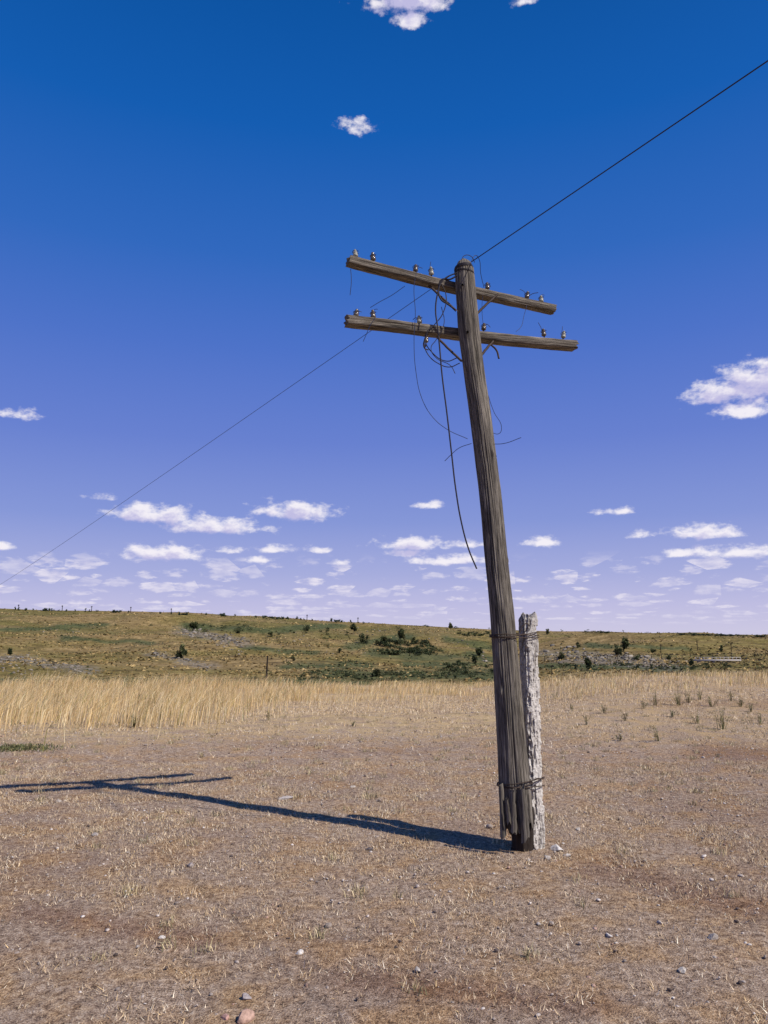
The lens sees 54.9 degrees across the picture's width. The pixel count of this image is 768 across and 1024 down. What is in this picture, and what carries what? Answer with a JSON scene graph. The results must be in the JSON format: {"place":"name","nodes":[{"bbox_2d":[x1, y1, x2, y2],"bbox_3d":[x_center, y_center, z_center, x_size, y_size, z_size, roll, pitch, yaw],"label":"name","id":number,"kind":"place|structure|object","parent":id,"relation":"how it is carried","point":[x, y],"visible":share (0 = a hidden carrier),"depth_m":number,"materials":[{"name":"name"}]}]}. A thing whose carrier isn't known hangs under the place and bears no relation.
{"place":"outdoors","nodes":[
{"label":"outdoors","id":0,"kind":"place"},
{"bbox_2d":[0,693,762,928],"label":"gravel","id":1,"kind":"structure","parent":0,"point":[329,924],"depth_m":8.01,"materials":[{"name":"stone"}]},
{"bbox_2d":[0,608,767,1023],"bbox_3d":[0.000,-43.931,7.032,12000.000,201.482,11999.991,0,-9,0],"label":"ground","id":2,"kind":"structure","parent":0,"point":[382,998],"depth_m":5.26,"materials":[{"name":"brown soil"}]},
{"bbox_2d":[0,741,72,752],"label":"weeds","id":3,"kind":"object","parent":2,"relation":"on","point":[13,747],"visible":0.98,"depth_m":10.13,"materials":[{"name":"green plant"}]},
{"bbox_2d":[0,652,91,676],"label":"rocky outcrop","id":4,"kind":"object","parent":2,"relation":"on","point":[43,660],"visible":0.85,"depth_m":77.30,"materials":[{"name":"grey stone"}]},
{"bbox_2d":[129,714,139,727],"bbox_3d":[-4.379,3.638,12.909,0.257,0.245,0.191,2,-9,-10],"label":"weed plant","id":5,"kind":"object","parent":2,"relation":"on","point":[134,723],"visible":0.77,"depth_m":12.90,"materials":[{"name":"green plant"}]},
{"bbox_2d":[175,643,186,657],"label":"shrub","id":6,"kind":"object","parent":2,"relation":"on","point":[181,651],"visible":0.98,"depth_m":99.14,"materials":[{"name":"green plant"}]},
{"bbox_2d":[189,621,198,628],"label":"tree","id":7,"kind":"object","parent":2,"relation":"on","point":[193,625],"visible":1,"depth_m":247.72,"materials":[{"name":"green plant"}]},
{"bbox_2d":[153,628,245,670],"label":"rocky outcrop","id":8,"kind":"object","parent":2,"relation":"on","point":[206,635],"visible":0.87,"depth_m":150.78,"materials":[{"name":"grey stone"}]},
{"bbox_2d":[221,1013,228,1020],"bbox_3d":[-0.662,2.107,3.080,0.026,0.024,0.046,8,-12,-40],"label":"stone","id":9,"kind":"object","parent":2,"relation":"on","point":[225,1017],"visible":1,"depth_m":3.07,"materials":[{"name":"pink stone"}]},
{"bbox_2d":[237,1009,254,1023],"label":"stone","id":10,"kind":"object","parent":2,"relation":"on","point":[246,1016],"visible":1,"depth_m":3.06,"materials":[{"name":"pink stone"}]},
{"bbox_2d":[242,993,251,999],"bbox_3d":[-0.605,2.132,3.254,0.039,0.029,0.034,4,-10,-21],"label":"stone","id":11,"kind":"object","parent":2,"relation":"on","point":[245,996],"visible":1,"depth_m":3.24,"materials":[{"name":"grey stone"}]},
{"bbox_2d":[42,627,467,657],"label":"rocky outcrop","id":12,"kind":"object","parent":2,"relation":"on","point":[301,639],"visible":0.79,"depth_m":233.00,"materials":[{"name":"stone"}]},
{"bbox_2d":[266,656,267,678],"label":"distant utility pole","id":13,"kind":"object","parent":2,"relation":"on","point":[267,668],"visible":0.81,"depth_m":63.91,"materials":[{"name":"brown wood"}]},
{"bbox_2d":[278,796,292,799],"bbox_3d":[-0.939,2.752,7.103,0.103,0.020,0.184,-6,-11,34],"label":"stone","id":14,"kind":"object","parent":2,"relation":"on","point":[284,798],"visible":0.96,"depth_m":7.09,"materials":[{"name":"white stone"}]},
{"bbox_2d":[295,949,303,954],"bbox_3d":[-0.428,2.217,3.713,0.047,0.030,0.036,0,-9,0],"label":"stone","id":15,"kind":"object","parent":2,"relation":"on","point":[299,952],"visible":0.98,"depth_m":3.71,"materials":[{"name":"white stone"}]},
{"bbox_2d":[350,623,357,630],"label":"tree","id":16,"kind":"object","parent":2,"relation":"on","point":[353,627],"visible":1,"depth_m":284.58,"materials":[{"name":"green plant"}]},
{"bbox_2d":[358,633,369,642],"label":"shrub","id":17,"kind":"object","parent":2,"relation":"on","point":[361,638],"visible":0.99,"depth_m":152.22,"materials":[{"name":"green plant"}]},
{"bbox_2d":[370,666,382,676],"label":"shrub","id":18,"kind":"object","parent":2,"relation":"on","point":[375,672],"visible":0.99,"depth_m":72.21,"materials":[{"name":"green plant"}]},
{"bbox_2d":[380,634,386,644],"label":"tree","id":19,"kind":"object","parent":2,"relation":"on","point":[383,638],"visible":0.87,"depth_m":148.91,"materials":[{"name":"green plant"}]},
{"bbox_2d":[0,608,767,684],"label":"hillside grass","id":20,"kind":"structure","parent":2,"relation":"on","point":[430,667],"depth_m":95.85,"materials":[{"name":"green plant"}]},
{"bbox_2d":[5,623,763,681],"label":"bush thicket","id":21,"kind":"object","parent":2,"relation":"on","point":[418,651],"visible":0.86,"depth_m":104.93,"materials":[{"name":"green plant"}]},
{"bbox_2d":[14,607,767,637],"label":"distant tree line","id":22,"kind":"object","parent":2,"relation":"on","point":[338,620],"visible":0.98,"depth_m":298.58,"materials":[{"name":"green plant"}]},
{"bbox_2d":[397,627,405,639],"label":"tree","id":23,"kind":"object","parent":2,"relation":"on","point":[400,634],"visible":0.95,"depth_m":249.17,"materials":[{"name":"green plant"}]},
{"bbox_2d":[344,249,578,851],"bbox_3d":[0.776,0.156,5.910,2.166,4.881,0.666,3,-10,-20],"label":"utility pole","id":24,"kind":"object","parent":2,"relation":"on","point":[516,812],"visible":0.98,"depth_m":5.95,"materials":[{"name":"brown wood"}]},
{"bbox_2d":[3,289,430,582],"bbox_3d":[-16.954,2.570,35.070,0.018,0.153,67.857,5,-11,-31],"label":"overhead wire","id":25,"kind":"object","parent":24,"relation":"attached to","point":[247,416],"visible":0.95,"depth_m":10.14,"materials":[{"name":"black metal"}]},
{"bbox_2d":[471,60,767,261],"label":"overhead wire","id":26,"kind":"object","parent":24,"relation":"attached to","point":[629,154],"visible":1,"depth_m":4.82,"materials":[{"name":"black metal"}]},
{"bbox_2d":[472,654,477,663],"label":"shrub","id":27,"kind":"object","parent":2,"relation":"on","point":[474,658],"visible":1,"depth_m":112.25,"materials":[{"name":"green plant"}]},
{"bbox_2d":[475,647,482,655],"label":"shrub","id":28,"kind":"object","parent":2,"relation":"on","point":[479,651],"visible":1,"depth_m":159.93,"materials":[{"name":"green plant"}]},
{"bbox_2d":[518,612,544,849],"bbox_3d":[1.135,1.671,5.685,0.174,1.798,0.209,3,-10,-20],"label":"concrete stub post","id":29,"kind":"object","parent":2,"relation":"on","point":[529,668],"visible":0.77,"depth_m":5.67,"materials":[{"name":"grey concrete"}]},
{"bbox_2d":[550,844,562,850],"bbox_3d":[1.267,2.470,5.442,0.072,0.036,0.133,4,-10,-23],"label":"stone","id":30,"kind":"object","parent":2,"relation":"on","point":[555,847],"visible":0.98,"depth_m":5.42,"materials":[{"name":"white stone"}]},
{"bbox_2d":[557,651,564,658],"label":"shrub","id":31,"kind":"object","parent":2,"relation":"on","point":[561,656],"visible":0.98,"depth_m":107.81,"materials":[{"name":"green plant"}]},
{"bbox_2d":[481,644,687,670],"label":"rocky outcrop","id":32,"kind":"object","parent":2,"relation":"on","point":[624,657],"visible":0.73,"depth_m":91.32,"materials":[{"name":"grey stone"}]},
{"bbox_2d":[584,657,590,668],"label":"tree","id":33,"kind":"object","parent":2,"relation":"on","point":[587,662],"visible":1,"depth_m":72.02,"materials":[{"name":"green plant"}]},
{"bbox_2d":[613,645,622,654],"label":"shrub","id":34,"kind":"object","parent":2,"relation":"on","point":[616,650],"visible":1,"depth_m":94.83,"materials":[{"name":"green plant"}]},
{"bbox_2d":[620,636,629,651],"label":"tree","id":35,"kind":"object","parent":2,"relation":"on","point":[625,644],"visible":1,"depth_m":116.29,"materials":[{"name":"green plant"}]},
{"bbox_2d":[648,692,661,704],"bbox_3d":[5.873,4.007,15.986,0.286,0.335,0.300,0,-9,0],"label":"weed plant","id":36,"kind":"object","parent":2,"relation":"on","point":[655,698],"visible":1,"depth_m":15.94,"materials":[{"name":"green plant"}]},
{"bbox_2d":[650,726,664,740],"bbox_3d":[3.980,3.242,10.870,0.213,0.239,0.284,6,-11,-31],"label":"weed plant","id":37,"kind":"object","parent":2,"relation":"on","point":[655,736],"visible":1,"depth_m":10.82,"materials":[{"name":"green plant"}]},
{"bbox_2d":[670,686,686,704],"bbox_3d":[6.380,3.962,15.950,0.483,0.411,0.281,-7,-11,37],"label":"weed plant","id":38,"kind":"object","parent":2,"relation":"on","point":[677,697],"visible":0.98,"depth_m":15.98,"materials":[{"name":"green plant"}]},
{"bbox_2d":[678,967,685,973],"bbox_3d":[1.422,2.184,3.526,0.036,0.020,0.059,-4,-10,24],"label":"stone","id":39,"kind":"object","parent":2,"relation":"on","point":[682,970],"visible":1,"depth_m":3.51,"materials":[{"name":"grey stone"}]},
{"bbox_2d":[685,687,692,702],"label":"weed plant","id":40,"kind":"object","parent":2,"relation":"on","point":[688,699],"visible":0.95,"depth_m":16.41,"materials":[{"name":"green plant"}]},
{"bbox_2d":[691,710,701,723],"bbox_3d":[5.448,3.567,12.927,0.188,0.252,0.225,-6,-11,32],"label":"weed plant","id":41,"kind":"object","parent":2,"relation":"on","point":[697,720],"visible":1,"depth_m":12.90,"materials":[{"name":"green plant"}]},
{"bbox_2d":[708,933,717,939],"bbox_3d":[1.727,2.236,3.894,0.056,0.038,0.037,3,-10,-20],"label":"stone","id":42,"kind":"object","parent":2,"relation":"on","point":[713,936],"visible":1,"depth_m":3.88,"materials":[{"name":"grey stone"}]},
{"bbox_2d":[707,696,718,706],"bbox_3d":[6.919,3.991,15.574,0.221,0.219,0.367,4,-10,-25],"label":"weed plant","id":43,"kind":"object","parent":2,"relation":"on","point":[709,701],"visible":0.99,"depth_m":15.60,"materials":[{"name":"green plant"}]},
{"bbox_2d":[693,657,740,662],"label":"road bridge","id":44,"kind":"structure","parent":2,"relation":"on","point":[713,660],"depth_m":71.53,"materials":[{"name":"concrete"}]},
{"bbox_2d":[711,705,732,729],"bbox_3d":[5.581,3.370,12.199,0.342,0.418,0.351,-5,-10,30],"label":"weed plant","id":45,"kind":"object","parent":2,"relation":"on","point":[722,724],"visible":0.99,"depth_m":12.15,"materials":[{"name":"green plant"}]},
{"bbox_2d":[733,698,745,706],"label":"weed plant","id":46,"kind":"object","parent":2,"relation":"on","point":[739,705],"visible":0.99,"depth_m":15.58,"materials":[{"name":"green plant"}]},
{"bbox_2d":[744,700,756,711],"bbox_3d":[7.273,3.843,14.638,0.199,0.224,0.206,4,-10,-23],"label":"weed plant","id":47,"kind":"object","parent":2,"relation":"on","point":[751,708],"visible":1,"depth_m":14.66,"materials":[{"name":"green plant"}]},
{"bbox_2d":[0,668,767,751],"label":"tall golden grass","id":48,"kind":"structure","parent":0,"point":[74,706],"depth_m":20.87,"materials":[{"name":"beige plant"}]},
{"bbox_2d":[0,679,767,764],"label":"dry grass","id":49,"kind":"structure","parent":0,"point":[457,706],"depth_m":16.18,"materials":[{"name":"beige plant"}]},
{"bbox_2d":[0,0,767,634],"label":"sky","id":50,"kind":"structure","parent":0,"point":[188,188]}
]}

